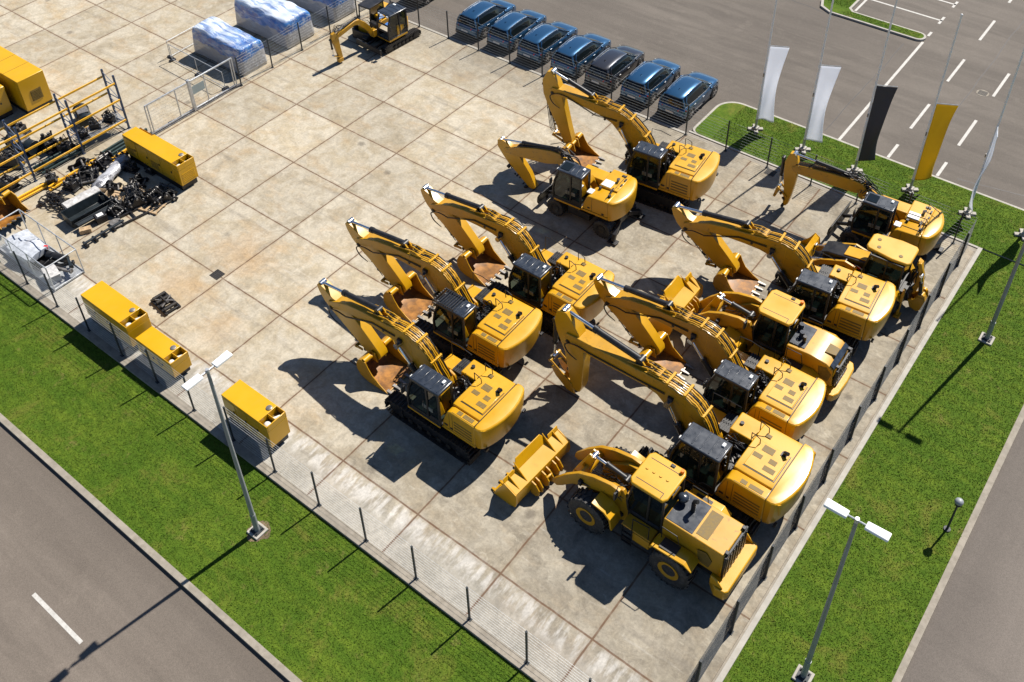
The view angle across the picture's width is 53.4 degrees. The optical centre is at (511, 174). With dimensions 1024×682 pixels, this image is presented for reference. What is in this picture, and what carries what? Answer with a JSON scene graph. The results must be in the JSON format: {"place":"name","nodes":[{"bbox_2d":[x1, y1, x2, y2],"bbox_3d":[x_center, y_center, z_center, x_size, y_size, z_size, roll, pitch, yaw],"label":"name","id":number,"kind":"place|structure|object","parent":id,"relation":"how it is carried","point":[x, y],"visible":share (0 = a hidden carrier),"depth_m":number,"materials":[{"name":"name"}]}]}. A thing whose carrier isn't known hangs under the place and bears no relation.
{"place":"outdoors","nodes":[
{"label":"outdoors","id":0,"kind":"place"},
{"bbox_2d":[0,423,287,681],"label":"front road","id":1,"kind":"structure","parent":0,"point":[119,603],"depth_m":36.33,"materials":[{"name":"asphalt"}]},
{"bbox_2d":[32,593,82,643],"bbox_3d":[-16.085,15.672,36.002,2.950,0.004,0.150,25,46,29],"label":"road marking","id":2,"kind":"object","parent":1,"relation":"on","point":[57,618],"visible":1,"depth_m":35.98,"materials":[{"name":"paint"}]},
{"bbox_2d":[0,413,301,681],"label":"front kerb","id":3,"kind":"structure","parent":1,"relation":"on","point":[278,666],"depth_m":37.62,"materials":[{"name":"concrete"}]},
{"bbox_2d":[0,0,973,681],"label":"yard pavement","id":4,"kind":"structure","parent":0,"point":[304,156],"depth_m":49.30,"materials":[{"name":"concrete"}]},
{"bbox_2d":[0,84,12,119],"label":"generator set","id":5,"kind":"object","parent":4,"relation":"on","point":[5,108],"visible":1,"depth_m":59.24,"materials":[{"name":"yellow paint"}]},
{"bbox_2d":[0,173,22,192],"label":"machine part","id":6,"kind":"object","parent":4,"relation":"on","point":[5,180],"visible":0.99,"depth_m":54.16,"materials":[{"name":"black paint"}]},
{"bbox_2d":[0,147,25,170],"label":"machine part","id":7,"kind":"object","parent":4,"relation":"on","point":[7,155],"visible":0.73,"depth_m":55.62,"materials":[{"name":"black paint"}]},
{"bbox_2d":[0,189,30,229],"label":"digging bucket","id":8,"kind":"object","parent":4,"relation":"on","point":[10,202],"visible":0.97,"depth_m":52.55,"materials":[{"name":"paint"}]},
{"bbox_2d":[4,132,40,156],"bbox_3d":[-27.359,-1.719,56.952,1.910,0.875,0.895,18,43,22],"label":"engine drum","id":9,"kind":"object","parent":4,"relation":"on","point":[27,142],"visible":0.56,"depth_m":56.60,"materials":[{"name":"metal"}]},
{"bbox_2d":[0,46,52,113],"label":"generator set","id":10,"kind":"object","parent":4,"relation":"on","point":[23,82],"visible":0.89,"depth_m":59.46,"materials":[{"name":"yellow paint"}]},
{"bbox_2d":[4,77,24,107],"bbox_3d":[-28.980,-4.764,59.310,1.270,1.740,0.018,25,46,29],"label":"side door","id":11,"kind":"structure","parent":10,"relation":"in","point":[12,87],"depth_m":59.28,"materials":[{"name":"paint"}]},
{"bbox_2d":[18,178,59,200],"bbox_3d":[-25.529,0.933,54.026,0.500,0.290,3.209,27,47,30],"label":"bar bundle","id":12,"kind":"object","parent":4,"relation":"on","point":[33,191],"visible":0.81,"depth_m":53.96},
{"bbox_2d":[0,209,84,291],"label":"storage cage","id":13,"kind":"object","parent":4,"relation":"on","point":[67,277],"visible":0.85,"depth_m":49.19,"materials":[{"name":"metal"}]},
{"bbox_2d":[4,229,36,245],"bbox_3d":[-24.334,3.363,50.658,1.400,0.486,1.220,30,49,33],"label":"plastic sheet stack","id":14,"kind":"object","parent":13,"relation":"in","point":[12,238],"visible":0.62,"depth_m":50.90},
{"bbox_2d":[7,233,42,250],"bbox_3d":[-24.001,3.513,50.283,1.400,0.470,1.220,24,45,28],"label":"plastic sheet stack","id":15,"kind":"object","parent":14,"relation":"on","point":[21,238],"visible":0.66,"depth_m":50.53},
{"bbox_2d":[9,237,49,262],"bbox_3d":[-23.667,3.670,49.914,1.400,0.438,1.220,18,43,22],"label":"plastic sheet stack","id":16,"kind":"object","parent":15,"relation":"on","point":[33,248],"visible":0.84,"depth_m":49.78,"materials":[{"name":"plastic"}]},
{"bbox_2d":[26,249,57,271],"bbox_3d":[-22.837,4.188,49.608,1.000,0.500,1.000,16,42,20],"label":"black crate","id":17,"kind":"object","parent":13,"relation":"in","point":[43,261],"visible":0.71,"depth_m":49.43,"materials":[{"name":"paint"}]},
{"bbox_2d":[41,264,61,285],"bbox_3d":[-22.071,4.800,48.854,0.640,0.470,0.940,-27,45,-28],"label":"pale box","id":18,"kind":"object","parent":13,"relation":"in","point":[54,273],"visible":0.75,"depth_m":48.64,"materials":[{"name":"grey plastic"}]},
{"bbox_2d":[39,130,57,155],"bbox_3d":[-25.837,-1.868,56.861,1.170,1.099,0.911,25,46,29],"label":"machine part","id":19,"kind":"object","parent":4,"relation":"on","point":[47,144],"visible":0.73,"depth_m":56.72,"materials":[{"name":"black paint"}]},
{"bbox_2d":[37,187,75,211],"bbox_3d":[-23.763,1.371,53.337,2.386,0.392,1.475,18,43,22],"label":"hose heap","id":20,"kind":"object","parent":4,"relation":"on","point":[52,196],"visible":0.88,"depth_m":53.31,"materials":[{"name":"black rubber"}]},
{"bbox_2d":[33,144,85,173],"bbox_3d":[-24.991,-0.911,56.296,0.960,0.290,2.900,25,46,29],"label":"bar bundle","id":21,"kind":"object","parent":4,"relation":"on","point":[63,159],"visible":0.82,"depth_m":56.03,"materials":[{"name":"metal"}]},
{"bbox_2d":[55,134,73,153],"bbox_3d":[-24.903,-1.703,56.661,0.990,1.059,0.717,4,39,7],"label":"machine part","id":22,"kind":"object","parent":4,"relation":"on","point":[66,145],"visible":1,"depth_m":56.54,"materials":[{"name":"black paint"}]},
{"bbox_2d":[0,69,130,191],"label":"pallet rack","id":23,"kind":"object","parent":4,"relation":"on","point":[75,134],"visible":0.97,"depth_m":55.54,"materials":[{"name":"metal"}]},
{"bbox_2d":[101,108,117,124],"bbox_3d":[-22.871,-3.325,57.641,0.739,0.824,0.595,11,40,14],"label":"machine part","id":24,"kind":"object","parent":23,"relation":"on","point":[108,117],"visible":1,"depth_m":57.65,"materials":[{"name":"black paint"}]},
{"bbox_2d":[61,174,81,192],"bbox_3d":[-23.512,0.438,54.152,0.902,0.832,0.748,14,41,18],"label":"machine part","id":25,"kind":"object","parent":4,"relation":"on","point":[71,184],"visible":1,"depth_m":54.11,"materials":[{"name":"black paint"}]},
{"bbox_2d":[61,186,99,208],"bbox_3d":[-22.419,1.332,53.143,0.839,0.629,1.900,29,48,32],"label":"wrapped block","id":26,"kind":"object","parent":4,"relation":"on","point":[80,197],"depth_m":52.90,"materials":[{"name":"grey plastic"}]},
{"bbox_2d":[72,103,93,127],"bbox_3d":[-24.769,-3.368,58.890,0.939,0.918,1.510,-22,43,-24],"label":"engine drum","id":27,"kind":"object","parent":4,"relation":"on","point":[81,113],"visible":0.69,"depth_m":58.47,"materials":[{"name":"metal"}]},
{"bbox_2d":[67,157,100,178],"bbox_3d":[-23.319,-0.532,55.389,1.607,0.780,1.100,-22,43,-24],"label":"quick coupler","id":28,"kind":"object","parent":4,"relation":"on","point":[80,162],"visible":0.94,"depth_m":55.38,"materials":[{"name":"black paint"}]},
{"bbox_2d":[60,190,113,227],"bbox_3d":[-21.774,1.903,52.457,1.407,0.620,2.300,29,48,32],"label":"open tub","id":29,"kind":"object","parent":4,"relation":"on","point":[82,212],"visible":0.98,"depth_m":52.47,"materials":[{"name":"grey metal"}]},
{"bbox_2d":[77,164,99,186],"bbox_3d":[-22.813,-0.125,54.868,1.100,0.784,1.607,-15,41,-17],"label":"quick coupler","id":30,"kind":"object","parent":4,"relation":"on","point":[91,175],"visible":0.97,"depth_m":54.77,"materials":[{"name":"black paint"}]},
{"bbox_2d":[87,150,115,170],"bbox_3d":[-22.390,-0.838,55.833,1.607,0.665,1.101,18,43,22],"label":"quick coupler","id":31,"kind":"object","parent":4,"relation":"on","point":[104,162],"visible":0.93,"depth_m":55.78,"materials":[{"name":"black paint"}]},
{"bbox_2d":[82,219,125,247],"bbox_3d":[-20.581,2.961,51.415,0.440,0.240,2.300,27,47,30],"label":"roller bar","id":32,"kind":"object","parent":4,"relation":"on","point":[102,232],"visible":1,"depth_m":51.31,"materials":[{"name":"grey metal"}]},
{"bbox_2d":[91,154,130,188],"bbox_3d":[-21.607,-0.084,54.929,0.862,0.646,3.000,9,40,13],"label":"wrapped roll","id":33,"kind":"object","parent":4,"relation":"on","point":[115,168],"visible":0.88,"depth_m":54.79,"materials":[{"name":"white plastic"}]},
{"bbox_2d":[101,179,123,195],"bbox_3d":[-21.257,0.625,53.866,1.207,0.820,0.800,-15,41,-17],"label":"quick coupler","id":34,"kind":"object","parent":4,"relation":"on","point":[111,186],"visible":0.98,"depth_m":53.84,"materials":[{"name":"black paint"}]},
{"bbox_2d":[81,281,151,350],"bbox_3d":[-17.747,6.386,45.907,3.380,1.730,1.220,25,46,29],"label":"generator set","id":35,"kind":"object","parent":4,"relation":"on","point":[122,313],"visible":0.92,"depth_m":45.26,"materials":[{"name":"yellow metal"}]},
{"bbox_2d":[105,201,127,217],"bbox_3d":[-20.502,1.692,52.509,1.107,0.837,0.767,18,43,22],"label":"quick coupler","id":36,"kind":"object","parent":4,"relation":"on","point":[111,213],"visible":0.99,"depth_m":52.48,"materials":[{"name":"black paint"}]},
{"bbox_2d":[100,127,151,157],"bbox_3d":[-21.777,-1.771,57.270,1.120,0.290,3.064,23,45,27],"label":"bar bundle","id":37,"kind":"object","parent":4,"relation":"on","point":[114,148],"visible":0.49,"depth_m":56.80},
{"bbox_2d":[127,173,148,187],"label":"quick coupler","id":38,"kind":"object","parent":4,"relation":"on","point":[139,178],"visible":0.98,"depth_m":54.38,"materials":[{"name":"black paint"}]},
{"bbox_2d":[108,200,171,227],"bbox_3d":[-19.209,1.895,52.752,3.320,0.130,0.760,-30,47,-31],"label":"steel skid","id":39,"kind":"object","parent":4,"relation":"on","point":[113,221],"visible":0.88,"depth_m":52.49,"materials":[{"name":"black paint"}]},
{"bbox_2d":[126,188,166,214],"bbox_3d":[-18.997,1.409,53.382,2.000,0.122,1.500,14,41,18],"label":"pallet","id":40,"kind":"object","parent":4,"relation":"on","point":[151,212],"visible":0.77,"depth_m":52.90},
{"bbox_2d":[124,188,148,209],"bbox_3d":[-19.559,1.156,52.932,1.207,0.826,0.810,-22,43,-24],"label":"quick coupler","id":41,"kind":"object","parent":40,"relation":"on","point":[134,199],"visible":1,"depth_m":52.88,"materials":[{"name":"black paint"}]},
{"bbox_2d":[141,186,164,204],"bbox_3d":[-18.745,0.965,53.172,1.216,0.793,0.840,14,41,18],"label":"quick coupler","id":42,"kind":"object","parent":40,"relation":"on","point":[152,194],"visible":1,"depth_m":53.07,"materials":[{"name":"black paint"}]},
{"bbox_2d":[122,127,198,190],"bbox_3d":[-18.946,-0.902,54.920,4.802,1.790,1.150,25,46,29],"label":"generator set","id":43,"kind":"object","parent":4,"relation":"on","point":[169,162],"visible":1,"depth_m":54.22,"materials":[{"name":"yellow paint"}]},
{"bbox_2d":[135,326,191,380],"bbox_3d":[-15.168,7.820,44.424,2.470,1.270,1.000,25,46,29],"label":"generator set","id":44,"kind":"object","parent":4,"relation":"on","point":[164,348],"visible":0.97,"depth_m":43.99,"materials":[{"name":"yellow metal"}]},
{"bbox_2d":[150,291,180,315],"bbox_3d":[-16.176,5.939,47.488,1.360,0.345,0.802,30,49,33],"label":"skid frame","id":45,"kind":"object","parent":4,"relation":"on","point":[167,298],"visible":1,"depth_m":47.37,"materials":[{"name":"black paint"}]},
{"bbox_2d":[157,186,177,203],"bbox_3d":[-18.075,1.023,53.380,1.047,0.698,0.720,-12,40,-13],"label":"quick coupler","id":46,"kind":"object","parent":4,"relation":"on","point":[170,194],"visible":0.99,"depth_m":53.30,"materials":[{"name":"black paint"}]},
{"bbox_2d":[144,57,240,134],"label":"sliding gate","id":47,"kind":"structure","parent":4,"relation":"on","point":[197,88],"depth_m":59.24,"materials":[{"name":"metal"}]},
{"bbox_2d":[168,44,228,90],"bbox_3d":[-19.362,-6.649,62.502,5.401,1.221,0.440,26,46,30],"label":"barrier","id":48,"kind":"object","parent":4,"relation":"on","point":[197,72],"visible":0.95,"depth_m":62.56,"materials":[{"name":"metal"}]},
{"bbox_2d":[192,16,266,75],"bbox_3d":[-17.725,-8.130,63.651,4.736,2.018,2.064,25,46,29],"label":"wrapped machine","id":49,"kind":"object","parent":4,"relation":"on","point":[217,40],"visible":0.96,"depth_m":62.89,"materials":[{"name":"plastic"}]},
{"bbox_2d":[221,380,289,451],"bbox_3d":[-10.386,9.822,41.412,2.750,1.770,1.080,25,46,29],"label":"generator set","id":50,"kind":"object","parent":4,"relation":"on","point":[256,410],"visible":0.95,"depth_m":40.87,"materials":[{"name":"yellow metal"}]},
{"bbox_2d":[234,0,313,48],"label":"wrapped machine","id":51,"kind":"object","parent":4,"relation":"on","point":[267,19],"visible":0.98,"depth_m":65.19,"materials":[{"name":"plastic"}]},
{"bbox_2d":[0,262,552,681],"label":"yard edging","id":52,"kind":"object","parent":4,"relation":"on","point":[509,655],"depth_m":39.46,"materials":[{"name":"concrete"}]},
{"bbox_2d":[0,241,593,681],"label":"fence","id":53,"kind":"object","parent":52,"relation":"on","point":[468,603],"visible":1,"depth_m":38.89,"materials":[{"name":"grey metal"}]},
{"bbox_2d":[234,0,361,85],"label":"fence","id":54,"kind":"object","parent":4,"relation":"on","point":[268,48],"visible":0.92,"depth_m":63.90,"materials":[{"name":"grey metal"}]},
{"bbox_2d":[286,0,355,21],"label":"wrapped machine","id":55,"kind":"object","parent":4,"relation":"on","point":[315,6],"visible":0.89,"depth_m":67.64,"materials":[{"name":"plastic"}]},
{"bbox_2d":[352,0,393,41],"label":"compact track loader","id":56,"kind":"object","parent":4,"relation":"on","point":[369,8],"visible":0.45,"depth_m":65.12,"materials":[{"name":"metal"}]},
{"bbox_2d":[329,2,420,62],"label":"mini excavator","id":57,"kind":"object","parent":4,"relation":"on","point":[389,25],"visible":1,"depth_m":64.03,"materials":[{"name":"metal"}]},
{"bbox_2d":[317,278,525,465],"bbox_3d":[-4.212,7.675,42.162,10.413,4.009,3.400,26,46,29],"label":"tracked excavator","id":58,"kind":"object","parent":4,"relation":"on","point":[463,410],"visible":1,"depth_m":40.94,"materials":[{"name":"metal"}]},
{"bbox_2d":[345,217,543,374],"bbox_3d":[-3.441,5.140,45.279,10.414,4.009,3.400,25,46,29],"label":"tracked excavator","id":59,"kind":"object","parent":4,"relation":"on","point":[494,328],"visible":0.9,"depth_m":44.05,"materials":[{"name":"metal"}]},
{"bbox_2d":[421,184,614,340],"bbox_3d":[-0.165,3.644,47.040,10.413,4.009,3.400,25,46,29],"label":"tracked excavator","id":60,"kind":"object","parent":4,"relation":"on","point":[548,284],"visible":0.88,"depth_m":45.95,"materials":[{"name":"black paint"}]},
{"bbox_2d":[491,426,569,506],"bbox_3d":[0.857,11.197,39.542,1.745,1.545,3.296,28,47,31],"label":"loader bucket","id":61,"kind":"object","parent":4,"relation":"on","point":[538,458],"visible":0.98,"depth_m":39.24,"materials":[{"name":"yellow paint"}]},
{"bbox_2d":[498,136,644,245],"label":"wheeled excavator","id":62,"kind":"object","parent":4,"relation":"on","point":[588,192],"visible":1,"depth_m":50.59,"materials":[{"name":"metal"}]},
{"bbox_2d":[542,67,719,214],"bbox_3d":[5.858,-1.952,52.728,9.962,5.357,3.400,21,44,25],"label":"tracked excavator","id":63,"kind":"object","parent":4,"relation":"on","point":[666,176],"visible":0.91,"depth_m":52.01,"materials":[{"name":"metal"}]},
{"bbox_2d":[553,445,756,599],"bbox_3d":[5.043,11.854,36.989,7.638,3.664,2.940,26,46,29],"label":"wheel loader","id":64,"kind":"object","parent":4,"relation":"on","point":[649,501],"visible":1,"depth_m":35.97,"materials":[{"name":"metal"}]},
{"bbox_2d":[548,304,815,538],"bbox_3d":[6.061,9.106,39.476,11.334,4.792,3.772,26,46,30],"label":"tracked excavator","id":65,"kind":"object","parent":4,"relation":"on","point":[743,468],"visible":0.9,"depth_m":38.03,"materials":[{"name":"metal"}]},
{"bbox_2d":[389,0,976,243],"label":"fence","id":66,"kind":"object","parent":4,"relation":"on","point":[685,132],"visible":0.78,"depth_m":57.46,"materials":[{"name":"grey metal"}]},
{"bbox_2d":[593,273,826,439],"bbox_3d":[7.704,7.462,42.089,10.413,4.009,3.400,25,46,29],"label":"tracked excavator","id":67,"kind":"object","parent":4,"relation":"on","point":[784,398],"visible":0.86,"depth_m":40.87,"materials":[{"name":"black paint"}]},
{"bbox_2d":[647,272,853,400],"bbox_3d":[10.110,6.279,43.751,9.264,3.664,2.940,24,46,28],"label":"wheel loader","id":68,"kind":"object","parent":4,"relation":"on","point":[773,326],"visible":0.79,"depth_m":42.38,"materials":[{"name":"metal"}]},
{"bbox_2d":[672,202,895,356],"bbox_3d":[11.856,4.272,45.922,10.413,4.009,3.400,22,44,26],"label":"tracked excavator","id":69,"kind":"object","parent":4,"relation":"on","point":[846,302],"visible":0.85,"depth_m":44.81,"materials":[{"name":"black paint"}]},
{"bbox_2d":[686,219,976,681],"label":"fence","id":70,"kind":"object","parent":4,"relation":"on","point":[768,563],"visible":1,"depth_m":38.47,"materials":[{"name":"grey metal"}]},
{"bbox_2d":[687,132,976,251],"bbox_3d":[16.209,0.845,53.513,16.071,0.400,0.290,25,46,29],"label":"back edging","id":71,"kind":"object","parent":4,"relation":"on","point":[814,184],"visible":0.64,"depth_m":53.94,"materials":[{"name":"concrete"}]},
{"bbox_2d":[773,150,943,278],"bbox_3d":[16.765,1.492,49.483,8.250,3.655,3.081,25,46,29],"label":"wheeled excavator","id":72,"kind":"object","parent":4,"relation":"on","point":[920,225],"visible":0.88,"depth_m":48.56,"materials":[{"name":"metal"}]},
{"bbox_2d":[801,233,928,318],"bbox_3d":[16.074,3.968,46.996,6.517,2.963,2.385,24,45,28],"label":"backhoe loader","id":73,"kind":"object","parent":4,"relation":"on","point":[888,258],"visible":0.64,"depth_m":45.87,"materials":[{"name":"metal"}]},
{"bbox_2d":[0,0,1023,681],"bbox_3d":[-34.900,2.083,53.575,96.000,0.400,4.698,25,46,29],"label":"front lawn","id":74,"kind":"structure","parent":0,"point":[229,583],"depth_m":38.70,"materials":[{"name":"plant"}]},
{"bbox_2d":[181,350,267,540],"bbox_3d":[-9.680,9.891,35.551,0.580,9.400,1.860,25,46,29],"label":"lamp post","id":75,"kind":"object","parent":74,"relation":"on","point":[257,530],"visible":1,"depth_m":34.79,"materials":[{"name":"grey metal"}]},
{"bbox_2d":[360,0,1023,208],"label":"parking lot","id":76,"kind":"structure","parent":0,"point":[725,43],"depth_m":63.35,"materials":[{"name":"asphalt"}]},
{"bbox_2d":[455,0,515,38],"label":"parked car","id":77,"kind":"object","parent":76,"relation":"on","point":[486,13],"visible":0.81,"depth_m":65.49,"materials":[{"name":"blue paint"}]},
{"bbox_2d":[487,9,546,50],"bbox_3d":[0.356,-9.561,65.365,2.120,1.745,4.485,25,46,29],"label":"parked car","id":78,"kind":"object","parent":76,"relation":"on","point":[518,25],"visible":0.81,"depth_m":64.30,"materials":[{"name":"blue paint"}]},
{"bbox_2d":[356,0,686,133],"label":"back kerb","id":79,"kind":"structure","parent":76,"relation":"on","point":[535,72],"depth_m":63.50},
{"bbox_2d":[517,21,577,63],"bbox_3d":[2.286,-8.589,64.107,2.120,1.745,4.485,26,46,30],"label":"parked car","id":80,"kind":"object","parent":76,"relation":"on","point":[554,36],"visible":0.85,"depth_m":63.08,"materials":[{"name":"blue paint"}]},
{"bbox_2d":[550,33,610,76],"bbox_3d":[4.313,-7.665,62.906,2.120,1.745,4.485,26,46,29],"label":"parked car","id":81,"kind":"object","parent":76,"relation":"on","point":[586,49],"visible":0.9,"depth_m":61.87,"materials":[{"name":"blue paint"}]},
{"bbox_2d":[584,45,644,90],"bbox_3d":[6.283,-6.756,61.724,2.120,1.745,4.485,25,46,29],"label":"parked car","id":82,"kind":"object","parent":76,"relation":"on","point":[622,62],"visible":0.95,"depth_m":60.70,"materials":[{"name":"grey paint"}]},
{"bbox_2d":[620,58,680,105],"bbox_3d":[8.290,-5.786,60.466,2.120,1.745,4.485,25,46,29],"label":"parked car","id":83,"kind":"object","parent":76,"relation":"on","point":[657,76],"visible":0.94,"depth_m":59.45,"materials":[{"name":"blue paint"}]},
{"bbox_2d":[657,71,718,120],"bbox_3d":[10.316,-4.852,59.252,2.120,1.745,4.485,25,46,29],"label":"parked car","id":84,"kind":"object","parent":76,"relation":"on","point":[696,89],"visible":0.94,"depth_m":58.24,"materials":[{"name":"blue paint"}]},
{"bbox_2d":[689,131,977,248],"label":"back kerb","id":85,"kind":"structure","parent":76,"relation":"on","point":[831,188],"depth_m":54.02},
{"bbox_2d":[715,247,982,681],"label":"yard kerb","id":86,"kind":"structure","parent":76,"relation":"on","point":[725,670],"depth_m":39.53,"materials":[{"name":"concrete"}]},
{"bbox_2d":[693,102,1023,265],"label":"curb","id":87,"kind":"structure","parent":76,"relation":"on","point":[708,114],"depth_m":55.36,"materials":[{"name":"concrete"}]},
{"bbox_2d":[820,0,925,40],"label":"island kerb","id":88,"kind":"structure","parent":76,"relation":"on","point":[851,7],"depth_m":66.28,"materials":[{"name":"concrete"}]},
{"bbox_2d":[838,42,923,139],"bbox_3d":[22.106,-5.150,60.600,0.160,0.004,12.800,25,46,29],"label":"edge line","id":89,"kind":"object","parent":76,"relation":"on","point":[886,84],"visible":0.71,"depth_m":61.03,"materials":[{"name":"paint"}]},
{"bbox_2d":[892,405,1023,681],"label":"side kerb","id":90,"kind":"structure","parent":76,"relation":"on","point":[921,628],"depth_m":37.09,"materials":[{"name":"concrete"}]},
{"bbox_2d":[712,252,974,681],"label":"gravel margin","id":91,"kind":"object","parent":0,"point":[784,564],"visible":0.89,"depth_m":39.44,"materials":[{"name":"concrete"}]},
{"bbox_2d":[695,103,1023,264],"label":"grass","id":92,"kind":"structure","parent":0,"point":[727,112],"depth_m":54.18,"materials":[{"name":"plant"}]},
{"bbox_2d":[748,0,786,133],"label":"flagpole","id":93,"kind":"object","parent":92,"relation":"on","point":[755,127],"visible":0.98,"depth_m":55.34,"materials":[{"name":"metal"}]},
{"bbox_2d":[758,46,788,122],"bbox_3d":[14.204,-4.889,55.333,0.991,4.834,0.290,14,41,18],"label":"flag","id":94,"kind":"object","parent":93,"relation":"attached to","point":[776,59],"visible":1,"depth_m":55.17,"materials":[{"name":"white fabric"}]},
{"bbox_2d":[795,0,840,154],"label":"flagpole","id":95,"kind":"object","parent":92,"relation":"on","point":[803,147],"visible":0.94,"depth_m":53.41,"materials":[{"name":"metal"}]},
{"bbox_2d":[806,66,840,142],"bbox_3d":[16.416,-3.677,53.772,0.997,4.837,0.304,4,39,6],"label":"flag","id":96,"kind":"object","parent":95,"relation":"attached to","point":[828,76],"visible":1,"depth_m":53.64,"materials":[{"name":"white fabric"}]},
{"bbox_2d":[846,0,897,172],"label":"flagpole","id":97,"kind":"object","parent":92,"relation":"on","point":[854,167],"visible":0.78,"depth_m":51.49,"materials":[{"name":"metal"}]},
{"bbox_2d":[859,86,897,160],"bbox_3d":[18.745,-2.471,52.214,0.946,4.837,0.481,-5,39,-4],"label":"flag","id":98,"kind":"object","parent":97,"relation":"attached to","point":[883,98],"visible":1,"depth_m":51.96,"materials":[{"name":"black fabric"}]},
{"bbox_2d":[901,14,962,195],"bbox_3d":[20.840,-3.150,49.599,1.359,10.490,0.840,25,46,29],"label":"flagpole","id":99,"kind":"object","parent":92,"relation":"on","point":[910,187],"visible":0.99,"depth_m":50.32,"materials":[{"name":"metal"}]},
{"bbox_2d":[915,104,957,179],"bbox_3d":[21.205,-1.469,50.901,0.946,4.836,0.541,-6,39,-6],"label":"flag","id":100,"kind":"object","parent":99,"relation":"attached to","point":[941,119],"visible":1,"depth_m":50.68,"materials":[{"name":"yellow fabric"}]},
{"bbox_2d":[958,49,1023,218],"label":"flagpole","id":101,"kind":"object","parent":92,"relation":"on","point":[967,210],"visible":0.84,"depth_m":48.28,"materials":[{"name":"metal"}]},
{"bbox_2d":[969,130,996,211],"bbox_3d":[22.694,-0.096,49.161,0.284,4.839,0.995,8,40,11],"label":"flag","id":102,"kind":"object","parent":101,"relation":"attached to","point":[990,154],"visible":1,"depth_m":48.89,"materials":[{"name":"white fabric"}]},
{"bbox_2d":[723,250,1023,681],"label":"side lawn","id":103,"kind":"structure","parent":0,"point":[950,474],"depth_m":38.79,"materials":[{"name":"plant"}]},
{"bbox_2d":[791,498,891,681],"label":"lamp post","id":104,"kind":"object","parent":103,"relation":"on","point":[803,673],"visible":1,"depth_m":29.65,"materials":[{"name":"grey metal"}]},
{"bbox_2d":[943,497,963,531],"bbox_3d":[16.172,12.467,37.323,0.320,1.908,0.320,25,46,29],"label":"garden light","id":105,"kind":"object","parent":103,"relation":"on","point":[959,502],"visible":1,"depth_m":37.14,"materials":[{"name":"grey metal"}]},
{"bbox_2d":[978,243,1023,345],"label":"lamp post","id":106,"kind":"object","parent":103,"relation":"on","point":[987,338],"visible":1,"depth_m":43.82,"materials":[{"name":"grey metal"}]},
{"bbox_2d":[824,0,923,37],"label":"island lawn","id":107,"kind":"structure","parent":0,"point":[838,8],"depth_m":66.83,"materials":[{"name":"plant"}]},
{"bbox_2d":[901,420,1023,681],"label":"side road","id":108,"kind":"structure","parent":0,"point":[974,631],"depth_m":35.70,"materials":[{"name":"asphalt"}]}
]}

